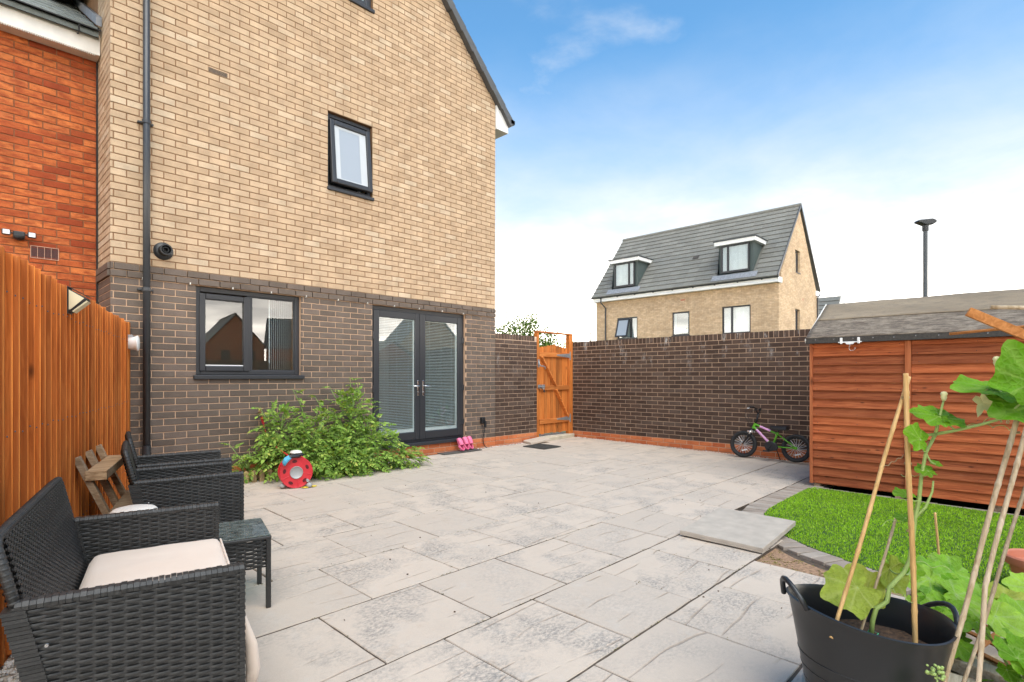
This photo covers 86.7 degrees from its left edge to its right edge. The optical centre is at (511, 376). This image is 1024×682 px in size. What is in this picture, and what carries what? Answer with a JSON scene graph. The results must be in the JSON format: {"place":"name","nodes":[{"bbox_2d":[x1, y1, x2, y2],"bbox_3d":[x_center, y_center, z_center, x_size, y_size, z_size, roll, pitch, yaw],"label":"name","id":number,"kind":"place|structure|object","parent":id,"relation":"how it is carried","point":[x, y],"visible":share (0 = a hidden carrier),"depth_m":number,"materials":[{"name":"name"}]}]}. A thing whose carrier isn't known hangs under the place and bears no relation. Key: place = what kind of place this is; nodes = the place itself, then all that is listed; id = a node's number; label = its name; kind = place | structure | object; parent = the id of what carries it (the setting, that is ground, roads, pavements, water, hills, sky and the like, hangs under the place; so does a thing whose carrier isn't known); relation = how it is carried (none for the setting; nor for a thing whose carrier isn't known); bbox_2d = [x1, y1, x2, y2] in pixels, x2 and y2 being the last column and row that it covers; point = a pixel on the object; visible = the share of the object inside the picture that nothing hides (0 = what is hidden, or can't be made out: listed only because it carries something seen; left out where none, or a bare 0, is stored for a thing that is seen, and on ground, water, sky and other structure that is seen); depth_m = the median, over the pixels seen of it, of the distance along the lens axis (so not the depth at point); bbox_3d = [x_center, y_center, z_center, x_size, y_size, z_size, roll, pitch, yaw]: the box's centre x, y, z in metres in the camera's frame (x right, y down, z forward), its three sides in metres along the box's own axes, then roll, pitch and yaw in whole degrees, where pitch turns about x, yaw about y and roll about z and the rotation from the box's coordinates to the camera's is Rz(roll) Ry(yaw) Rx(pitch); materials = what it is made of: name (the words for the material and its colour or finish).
{"place":"outdoors","nodes":[
{"label":"outdoors","id":0,"kind":"place"},
{"bbox_2d":[0,0,101,303],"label":"neighbour house","id":1,"kind":"structure","parent":0,"point":[49,53],"depth_m":5.76,"materials":[{"name":"red brick"}]},
{"bbox_2d":[1,228,35,240],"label":"floodlight","id":2,"kind":"object","parent":1,"relation":"attached to","point":[19,235],"visible":1,"depth_m":5.53,"materials":[{"name":"black plastic"}]},
{"bbox_2d":[110,504,157,512],"bbox_3d":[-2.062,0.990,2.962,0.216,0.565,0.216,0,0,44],"label":"seat cushion","id":3,"kind":"object","parent":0,"point":[136,507],"visible":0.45,"depth_m":2.94,"materials":[{"name":"white fabric"}]},
{"bbox_2d":[0,437,1002,681],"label":"paving","id":4,"kind":"structure","parent":0,"point":[570,621],"depth_m":3.52,"materials":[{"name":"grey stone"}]},
{"bbox_2d":[0,246,129,667],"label":"timber fence","id":5,"kind":"object","parent":4,"relation":"on","point":[64,389],"visible":0.53,"depth_m":3.10,"materials":[{"name":"brown wood"}]},
{"bbox_2d":[67,286,90,314],"bbox_3d":[-2.717,-0.473,3.404,0.110,0.169,0.120,0,0,-28],"label":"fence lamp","id":6,"kind":"object","parent":5,"relation":"attached to","point":[76,302],"visible":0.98,"depth_m":3.36,"materials":[{"name":"beige plastic"}]},
{"bbox_2d":[75,444,132,513],"bbox_3d":[-2.878,0.882,3.925,0.328,0.722,0.830,0,0,-28],"label":"wooden chair","id":7,"kind":"object","parent":4,"relation":"on","point":[104,469],"visible":0.48,"depth_m":3.82,"materials":[{"name":"brown wood"}]},
{"bbox_2d":[0,477,245,681],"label":"rattan armchair","id":8,"kind":"object","parent":4,"relation":"on","point":[58,624],"visible":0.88,"depth_m":1.76,"materials":[{"name":"black wicker"}]},
{"bbox_2d":[79,538,259,681],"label":"seat cushion","id":9,"kind":"object","parent":8,"relation":"on","point":[125,565],"visible":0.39,"depth_m":2.33,"materials":[{"name":"beige fabric"}]},
{"bbox_2d":[124,431,231,469],"bbox_3d":[-2.577,0.838,4.182,0.663,0.838,0.594,0,0,-36],"label":"rattan armchair","id":10,"kind":"object","parent":4,"relation":"on","point":[164,459],"visible":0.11,"depth_m":4.28,"materials":[{"name":"black wicker"}]},
{"bbox_2d":[120,440,243,559],"bbox_3d":[-2.207,0.846,3.630,0.663,0.838,0.594,0,0,-35],"label":"rattan armchair","id":11,"kind":"object","parent":4,"relation":"on","point":[222,483],"visible":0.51,"depth_m":3.48,"materials":[{"name":"black wicker"}]},
{"bbox_2d":[219,518,271,607],"bbox_3d":[-1.618,1.073,3.066,0.424,0.405,0.424,0,0,-32],"label":"side table","id":12,"kind":"object","parent":4,"relation":"on","point":[240,535],"visible":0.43,"depth_m":2.99,"materials":[{"name":"black wicker"}]},
{"bbox_2d":[219,443,273,483],"bbox_3d":[-3.117,1.071,6.361,0.366,0.625,0.516,0,0,26],"label":"shrub","id":13,"kind":"object","parent":4,"relation":"on","point":[242,466],"visible":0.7,"depth_m":6.34,"materials":[{"name":"green plant"}]},
{"bbox_2d":[244,468,279,482],"bbox_3d":[-3.047,1.168,6.316,0.124,0.152,0.700,0,0,44],"label":"picket edging","id":14,"kind":"object","parent":4,"relation":"on","point":[262,476],"visible":0.4,"depth_m":6.36,"materials":[{"name":"brown wood"}]},
{"bbox_2d":[236,400,330,483],"bbox_3d":[-2.673,0.826,6.543,0.800,1.106,1.078,0,0,44],"label":"shrub","id":15,"kind":"object","parent":4,"relation":"on","point":[272,440],"visible":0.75,"depth_m":6.50,"materials":[{"name":"green plant"}]},
{"bbox_2d":[278,456,312,487],"bbox_3d":[-2.424,1.067,6.081,0.352,0.353,0.236,0,0,-30],"label":"hose reel","id":16,"kind":"object","parent":4,"relation":"on","point":[295,473],"visible":0.94,"depth_m":6.04,"materials":[{"name":"red plastic"}]},
{"bbox_2d":[282,450,304,465],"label":"work gloves","id":17,"kind":"object","parent":16,"relation":"on","point":[295,454],"visible":1,"depth_m":5.99,"materials":[{"name":"white fabric"}]},
{"bbox_2d":[276,389,373,480],"bbox_3d":[-2.323,0.773,6.819,0.944,1.245,1.108,0,0,44],"label":"shrub","id":18,"kind":"object","parent":4,"relation":"on","point":[325,461],"visible":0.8,"depth_m":6.72,"materials":[{"name":"green plant"}]},
{"bbox_2d":[315,377,397,471],"bbox_3d":[-2.053,0.705,7.197,0.777,1.390,1.200,0,0,44],"label":"shrub","id":19,"kind":"object","parent":4,"relation":"on","point":[363,430],"visible":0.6,"depth_m":7.19,"materials":[{"name":"green plant"}]},
{"bbox_2d":[337,427,431,477],"bbox_3d":[-1.770,1.026,7.281,0.845,0.770,1.515,0,0,44],"label":"shrub","id":20,"kind":"object","parent":4,"relation":"on","point":[378,462],"visible":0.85,"depth_m":7.19,"materials":[{"name":"green plant"}]},
{"bbox_2d":[437,448,481,454],"bbox_3d":[-0.843,1.222,8.845,0.195,0.012,0.800,1,1,44],"label":"door mat","id":21,"kind":"object","parent":4,"relation":"on","point":[456,452],"depth_m":8.80,"materials":[{"name":"rubber"}]},
{"bbox_2d":[457,438,464,450],"bbox_3d":[-0.826,1.102,8.835,0.086,0.229,0.093,-26,-14,31],"label":"pink clog","id":22,"kind":"object","parent":21,"relation":"on","point":[460,443],"visible":1,"depth_m":8.81,"materials":[{"name":"plastic"}]},
{"bbox_2d":[462,437,469,449],"bbox_3d":[-0.753,1.099,8.948,0.086,0.229,0.093,-21,-12,34],"label":"pink clog","id":23,"kind":"object","parent":21,"relation":"on","point":[466,443],"visible":0.96,"depth_m":8.93,"materials":[{"name":"plastic"}]},
{"bbox_2d":[467,436,473,448],"bbox_3d":[-0.689,1.099,9.039,0.086,0.229,0.093,-18,-9,31],"label":"pink clog","id":24,"kind":"object","parent":21,"relation":"on","point":[470,441],"visible":0.95,"depth_m":9.01,"materials":[{"name":"plastic"}]},
{"bbox_2d":[254,493,742,650],"bbox_3d":[-0.353,1.279,3.984,4.547,0.062,3.191,0,0,44],"label":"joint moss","id":25,"kind":"object","parent":4,"relation":"on","point":[530,599],"visible":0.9,"depth_m":3.45,"materials":[{"name":"green plant"}]},
{"bbox_2d":[523,437,549,444],"bbox_3d":[0.451,1.192,10.087,0.300,0.042,0.547,2,5,44],"label":"offcut slab","id":26,"kind":"object","parent":4,"relation":"on","point":[536,440],"depth_m":10.02,"materials":[{"name":"stone"}]},
{"bbox_2d":[523,443,560,449],"bbox_3d":[0.527,1.228,9.548,0.492,0.017,0.476,1,1,43],"label":"drain mat","id":27,"kind":"object","parent":4,"relation":"on","point":[542,446],"visible":1,"depth_m":9.48,"materials":[{"name":"metal"}]},
{"bbox_2d":[539,432,573,440],"bbox_3d":[0.802,1.204,10.828,0.479,0.075,1.100,0,0,44],"label":"stone step","id":28,"kind":"object","parent":4,"relation":"on","point":[556,436],"visible":0.61,"depth_m":10.79,"materials":[{"name":"grey stone"}]},
{"bbox_2d":[680,507,795,552],"bbox_3d":[1.867,1.244,4.467,0.643,0.039,0.804,1,4,43],"label":"loose slab","id":29,"kind":"object","parent":4,"relation":"on","point":[747,531],"depth_m":4.38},
{"bbox_2d":[730,406,809,462],"bbox_3d":[3.942,0.873,8.303,1.179,0.798,0.515,0,-8,43],"label":"childs bicycle","id":30,"kind":"object","parent":4,"relation":"on","point":[769,446],"visible":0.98,"depth_m":8.23,"materials":[{"name":"rubber"}]},
{"bbox_2d":[757,548,903,596],"bbox_3d":[2.314,1.391,3.579,1.240,0.136,0.475,0,0,44],"label":"soil patch","id":31,"kind":"object","parent":4,"relation":"on","point":[804,567],"visible":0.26,"depth_m":3.85,"materials":[{"name":"brown soil"}]},
{"bbox_2d":[758,550,822,576],"bbox_3d":[2.055,1.326,3.595,1.095,0.019,0.408,0,0,66],"label":"moss","id":32,"kind":"object","parent":31,"relation":"on","point":[787,562],"visible":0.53,"depth_m":3.87,"materials":[{"name":"green plant"}]},
{"bbox_2d":[780,575,958,681],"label":"black tub","id":33,"kind":"object","parent":4,"relation":"on","point":[851,651],"visible":0.87,"depth_m":1.96,"materials":[{"name":"plastic"}]},
{"bbox_2d":[829,376,910,638],"bbox_3d":[1.322,0.466,1.995,0.406,0.936,0.020,0,0,-20],"label":"bamboo cane","id":34,"kind":"object","parent":33,"relation":"in","point":[867,517],"visible":0.91,"depth_m":1.99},
{"bbox_2d":[860,518,896,629],"bbox_3d":[1.397,0.778,2.075,0.238,0.471,0.014,0,0,-22],"label":"bamboo cane","id":35,"kind":"object","parent":33,"relation":"in","point":[882,563],"visible":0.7,"depth_m":2.08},
{"bbox_2d":[903,373,917,642],"bbox_3d":[1.468,0.505,2.000,0.024,1.035,0.100,0,0,12],"label":"bamboo cane","id":36,"kind":"object","parent":33,"relation":"in","point":[911,525],"visible":0.92,"depth_m":1.99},
{"bbox_2d":[820,339,1023,633],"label":"squash vine","id":37,"kind":"object","parent":33,"relation":"in","point":[1001,390],"visible":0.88,"depth_m":2.02,"materials":[{"name":"green plant"}]},
{"bbox_2d":[925,664,945,681],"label":"squash shoot","id":38,"kind":"object","parent":4,"relation":"on","point":[932,672],"visible":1,"depth_m":1.75,"materials":[{"name":"green plant"}]},
{"bbox_2d":[934,512,939,554],"bbox_3d":[2.322,1.020,2.949,0.056,0.562,0.017,0,0,0],"label":"bamboo cane","id":39,"kind":"object","parent":4,"relation":"on","point":[936,531],"visible":0.48,"depth_m":2.94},
{"bbox_2d":[905,551,993,681],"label":"squash plant","id":40,"kind":"object","parent":4,"relation":"on","point":[940,582],"visible":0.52,"depth_m":2.57,"materials":[{"name":"green plant"}]},
{"bbox_2d":[966,624,1010,665],"bbox_3d":[2.317,1.221,2.745,1.394,0.020,0.688,0,0,-37],"label":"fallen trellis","id":41,"kind":"object","parent":4,"relation":"on","point":[987,656],"depth_m":2.45,"materials":[{"name":"brown wood"}]},
{"bbox_2d":[975,654,1003,666],"bbox_3d":[2.183,1.261,2.285,0.097,0.053,0.633,0,0,-41],"label":"weathered plank","id":42,"kind":"object","parent":4,"relation":"on","point":[985,660],"visible":0.05,"depth_m":2.37,"materials":[{"name":"grey wood"}]},
{"bbox_2d":[961,486,1023,681],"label":"bamboo cane","id":43,"kind":"object","parent":4,"relation":"on","point":[996,580],"visible":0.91,"depth_m":1.88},
{"bbox_2d":[969,571,1023,681],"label":"squash plant","id":44,"kind":"object","parent":4,"relation":"on","point":[1005,620],"visible":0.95,"depth_m":2.13,"materials":[{"name":"green plant"}]},
{"bbox_2d":[976,428,1023,681],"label":"bamboo cane","id":45,"kind":"object","parent":4,"relation":"on","point":[993,551],"visible":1,"depth_m":1.69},
{"bbox_3d":[1.777,1.279,2.245,0.901,0.073,0.097,0,0,-43],"label":"weathered plank","id":46,"kind":"object","parent":4,"relation":"on","visible":0},
{"bbox_2d":[947,673,975,681],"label":"weathered plank","id":47,"kind":"object","parent":46,"relation":"on","point":[954,677],"visible":0.11,"depth_m":2.14,"materials":[{"name":"grey wood"}]},
{"bbox_2d":[951,657,1021,681],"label":"weathered plank","id":48,"kind":"object","parent":46,"relation":"on","point":[989,672],"visible":0.26,"depth_m":2.22,"materials":[{"name":"grey wood"}]},
{"bbox_2d":[453,0,1023,347],"label":"sky","id":49,"kind":"structure","parent":0,"point":[632,118],"materials":[{"name":"blue"}]},
{"bbox_2d":[539,431,1023,515],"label":"ground","id":50,"kind":"structure","parent":0,"point":[1010,510],"depth_m":6.53,"materials":[{"name":"brown"}]},
{"bbox_2d":[57,0,514,475],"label":"brick house","id":51,"kind":"structure","parent":50,"relation":"on","point":[298,195],"depth_m":7.12,"materials":[{"name":"brick"}]},
{"bbox_2d":[128,335,139,350],"bbox_3d":[-3.906,-0.346,5.604,0.102,0.165,0.160,0,0,-28],"label":"flue pipe","id":52,"kind":"object","parent":51,"relation":"attached to","point":[133,343],"visible":0.84,"depth_m":5.56,"materials":[{"name":"white plastic"}]},
{"bbox_2d":[193,286,304,378],"bbox_3d":[-3.248,-0.501,6.691,0.312,1.068,1.292,0,0,44],"label":"window","id":53,"kind":"structure","parent":51,"relation":"in","point":[203,371],"depth_m":6.59,"materials":[{"name":"plastic"}]},
{"bbox_2d":[327,113,373,200],"bbox_3d":[-2.270,-3.052,7.588,0.219,1.066,0.710,0,0,44],"label":"window","id":54,"kind":"structure","parent":51,"relation":"in","point":[349,146],"depth_m":7.54,"materials":[{"name":"glass"}]},
{"bbox_2d":[349,0,374,13],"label":"window","id":55,"kind":"structure","parent":51,"relation":"in","point":[365,4],"depth_m":7.72,"materials":[{"name":"plastic"}]},
{"bbox_2d":[372,305,463,449],"bbox_3d":[-1.417,0.016,8.472,0.170,2.101,1.823,0,0,44],"label":"french door","id":56,"kind":"structure","parent":51,"relation":"in","point":[418,435],"depth_m":8.45,"materials":[{"name":"plastic"}]},
{"bbox_3d":[-3.070,0.444,6.630,0.099,0.107,0.060,0,0,44],"label":"wall tap","id":57,"kind":"object","parent":51,"relation":"attached to","visible":0},
{"bbox_2d":[260,417,287,455],"bbox_3d":[-2.765,0.731,6.394,0.747,0.480,0.047,0,0,38],"label":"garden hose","id":58,"kind":"object","parent":57,"relation":"attached to","point":[263,422],"visible":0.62,"depth_m":6.59,"materials":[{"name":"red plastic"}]},
{"bbox_2d":[495,312,534,334],"bbox_3d":[-0.311,-0.676,23.107,2.662,4.220,2.390,0,0,-37],"label":"garden tree","id":59,"kind":"object","parent":50,"relation":"on","point":[502,328],"visible":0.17,"depth_m":22.96,"materials":[{"name":"green plant"}]},
{"bbox_2d":[495,333,536,445],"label":"boundary wall","id":60,"kind":"structure","parent":50,"relation":"on","point":[515,389],"depth_m":9.95,"materials":[{"name":"brown brick"}]},
{"bbox_2d":[498,303,557,345],"bbox_3d":[0.664,-0.879,23.401,2.611,4.626,2.390,0,0,-42],"label":"garden tree","id":61,"kind":"object","parent":50,"relation":"on","point":[529,325],"visible":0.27,"depth_m":23.23,"materials":[{"name":"green plant"}]},
{"bbox_2d":[538,318,575,346],"bbox_3d":[1.582,-0.520,23.547,2.295,3.911,2.685,0,0,41],"label":"garden tree","id":62,"kind":"object","parent":50,"relation":"on","point":[548,342],"visible":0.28,"depth_m":23.14,"materials":[{"name":"green plant"}]},
{"bbox_2d":[573,329,810,462],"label":"boundary wall","id":63,"kind":"structure","parent":50,"relation":"on","point":[698,392],"depth_m":9.35,"materials":[{"name":"brown brick"}]},
{"bbox_2d":[534,331,572,436],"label":"garden gate","id":64,"kind":"structure","parent":63,"relation":"attached to","point":[554,388],"depth_m":10.81,"materials":[{"name":"brown wood"}]},
{"bbox_2d":[591,203,820,340],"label":"detached house","id":65,"kind":"structure","parent":50,"relation":"on","point":[753,272],"depth_m":26.93,"materials":[{"name":"brick"}]},
{"bbox_2d":[615,317,636,339],"bbox_3d":[6.209,-2.607,29.381,1.320,1.205,0.527,0,0,44],"label":"window","id":66,"kind":"structure","parent":65,"relation":"in","point":[626,328],"depth_m":29.39,"materials":[{"name":"glass"}]},
{"bbox_2d":[671,311,689,336],"bbox_3d":[8.540,-2.636,27.325,0.990,1.225,0.250,0,0,44],"label":"window","id":67,"kind":"structure","parent":65,"relation":"in","point":[675,313],"depth_m":27.57,"materials":[{"name":"glass"}]},
{"bbox_2d":[722,304,750,333],"bbox_3d":[10.551,-2.664,25.434,1.330,1.290,0.180,0,0,44],"label":"window","id":68,"kind":"structure","parent":65,"relation":"in","point":[735,319],"depth_m":25.50,"materials":[{"name":"glass"}]},
{"bbox_2d":[795,309,796,329],"bbox_3d":[13.525,-2.594,25.997,0.070,1.250,0.700,0,0,44],"label":"window","id":69,"kind":"structure","parent":65,"relation":"in","point":[795,309],"depth_m":26.11,"materials":[{"name":"plastic"}]},
{"bbox_2d":[795,251,800,273],"bbox_3d":[13.624,-5.474,26.005,0.200,1.090,0.690,0,0,44],"label":"window","id":70,"kind":"structure","parent":65,"relation":"in","point":[796,253],"depth_m":26.21,"materials":[{"name":"plastic"}]},
{"bbox_2d":[819,296,844,314],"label":"terrace house","id":71,"kind":"structure","parent":50,"relation":"on","point":[823,301],"depth_m":33.28,"materials":[{"name":"concrete"}]},
{"bbox_2d":[740,477,1023,596],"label":"lawn edging","id":72,"kind":"object","parent":50,"relation":"on","point":[804,553],"visible":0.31,"depth_m":4.30,"materials":[{"name":"concrete"}]},
{"bbox_2d":[805,289,1023,511],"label":"garden shed","id":73,"kind":"structure","parent":50,"relation":"on","point":[855,394],"depth_m":5.89,"materials":[{"name":"brown wood"}]},
{"bbox_2d":[838,337,861,350],"bbox_3d":[3.801,-0.364,6.108,0.230,0.151,0.024,0,0,44],"label":"clip hanger","id":74,"kind":"object","parent":73,"relation":"hanging from","point":[852,342],"visible":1,"depth_m":6.09,"materials":[{"name":"white plastic"}]},
{"bbox_2d":[914,218,936,296],"bbox_3d":[15.794,-2.294,20.744,0.719,7.450,0.260,0,0,0],"label":"street lamp","id":75,"kind":"object","parent":50,"relation":"on","point":[924,223],"visible":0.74,"depth_m":20.68,"materials":[{"name":"grey metal"}]},
{"bbox_2d":[764,486,1023,599],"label":"lawn base","id":76,"kind":"object","parent":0,"point":[876,524],"visible":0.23,"depth_m":4.58,"materials":[{"name":"green plant"}]},
{"bbox_2d":[1005,548,1023,572],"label":"terracotta pot","id":77,"kind":"object","parent":76,"relation":"on","point":[1014,559],"visible":0.66,"depth_m":3.37,"materials":[{"name":"ceramic"}]},
{"bbox_2d":[943,420,1018,681],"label":"bamboo cane","id":78,"kind":"object","parent":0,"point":[984,533],"visible":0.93,"depth_m":1.90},
{"bbox_2d":[884,396,1019,531],"bbox_3d":[1.595,0.324,1.999,0.436,0.499,0.079,0,0,13],"label":"garden twine","id":79,"kind":"object","parent":78,"relation":"attached to","point":[1017,432],"visible":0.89,"depth_m":2.02,"materials":[{"name":"fabric"}]},
{"bbox_2d":[949,305,1023,339],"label":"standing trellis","id":80,"kind":"object","parent":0,"point":[996,324],"visible":1,"depth_m":1.70,"materials":[{"name":"brown wood"}]}
]}

